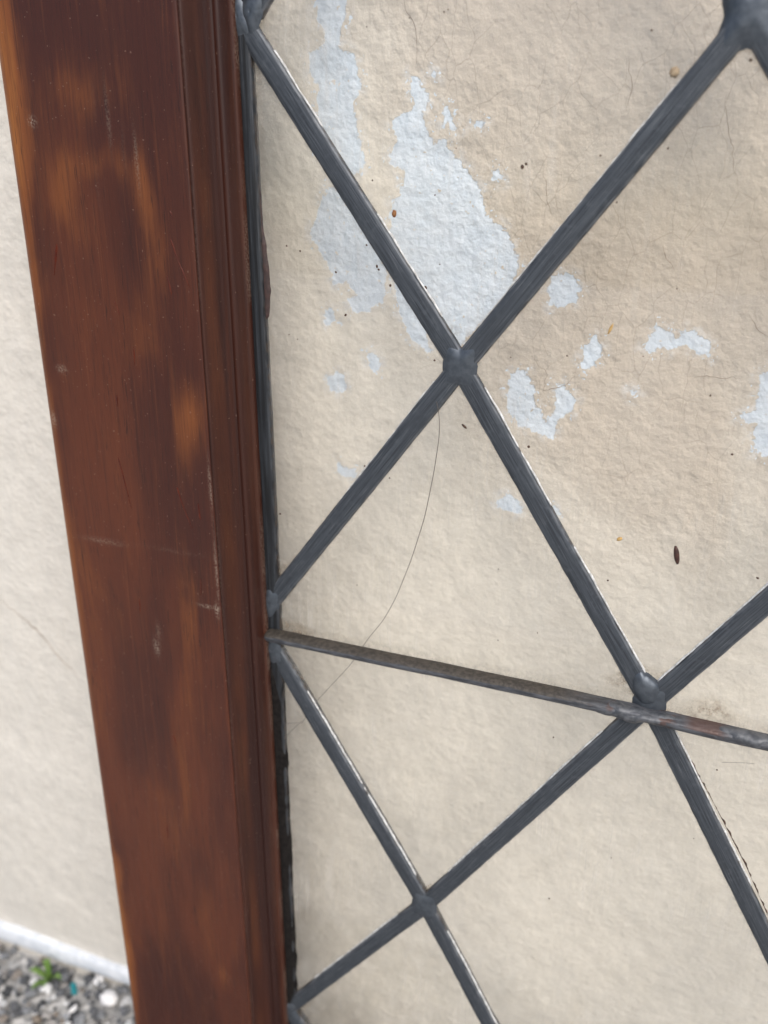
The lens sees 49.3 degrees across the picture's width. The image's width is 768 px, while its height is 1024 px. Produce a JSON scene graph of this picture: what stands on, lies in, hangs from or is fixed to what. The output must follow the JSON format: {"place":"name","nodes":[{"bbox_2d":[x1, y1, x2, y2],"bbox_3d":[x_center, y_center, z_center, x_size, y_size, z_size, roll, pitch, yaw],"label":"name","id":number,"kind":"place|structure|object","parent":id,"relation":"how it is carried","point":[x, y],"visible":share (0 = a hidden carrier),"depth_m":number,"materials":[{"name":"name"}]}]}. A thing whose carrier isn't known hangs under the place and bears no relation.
{"place":"outdoors","nodes":[
{"label":"outdoors","id":0,"kind":"place"},
{"bbox_2d":[0,944,135,1023],"bbox_3d":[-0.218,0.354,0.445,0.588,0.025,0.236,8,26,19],"label":"gravel","id":1,"kind":"structure","parent":0,"point":[73,1015],"depth_m":0.53,"materials":[{"name":"grey gravel"}]},
{"bbox_2d":[29,958,60,988],"bbox_3d":[-0.217,0.299,0.538,0.020,0.017,0.016,-9,26,-18],"label":"weed","id":2,"kind":"object","parent":1,"relation":"on","point":[47,975],"visible":1,"depth_m":0.54,"materials":[{"name":"green plant"}]},
{"bbox_2d":[70,982,77,994],"bbox_3d":[-0.197,0.303,0.533,0.005,0.007,0.004,8,26,19],"label":"plastic scrap","id":3,"kind":"object","parent":1,"relation":"on","point":[73,986],"visible":1,"depth_m":0.53,"materials":[{"name":"teal plastic"}]},
{"bbox_2d":[99,990,117,1006],"bbox_3d":[-0.172,0.305,0.525,0.013,0.007,0.010,8,26,19],"label":"stone","id":4,"kind":"object","parent":1,"relation":"on","point":[108,998],"visible":1,"depth_m":0.52,"materials":[{"name":"white stone"}]},
{"bbox_2d":[0,0,767,1023],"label":"leaded window","id":5,"kind":"structure","parent":1,"relation":"on","point":[134,132],"depth_m":0.29,"materials":[{"name":"brown wood"}]},
{"bbox_2d":[301,402,439,723],"bbox_3d":[-0.007,0.024,0.297,0.052,0.134,0.010,8,26,19],"label":"crack","id":6,"kind":"object","parent":5,"relation":"on","point":[412,555],"visible":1,"depth_m":0.29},
{"bbox_2d":[669,66,679,78],"bbox_3d":[0.074,-0.113,0.215,0.003,0.003,0.001,8,26,19],"label":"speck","id":7,"kind":"object","parent":5,"relation":"attached to","point":[674,71],"visible":1,"depth_m":0.21},
{"bbox_2d":[674,546,679,563],"bbox_3d":[0.089,0.013,0.256,0.002,0.006,0.001,8,26,19],"label":"seed","id":8,"kind":"object","parent":5,"relation":"attached to","point":[676,556],"visible":1,"depth_m":0.26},
{"bbox_2d":[0,0,767,1023],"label":"rendered wall","id":9,"kind":"structure","parent":0,"point":[630,432],"depth_m":0.32,"materials":[{"name":"paint"}]}
]}

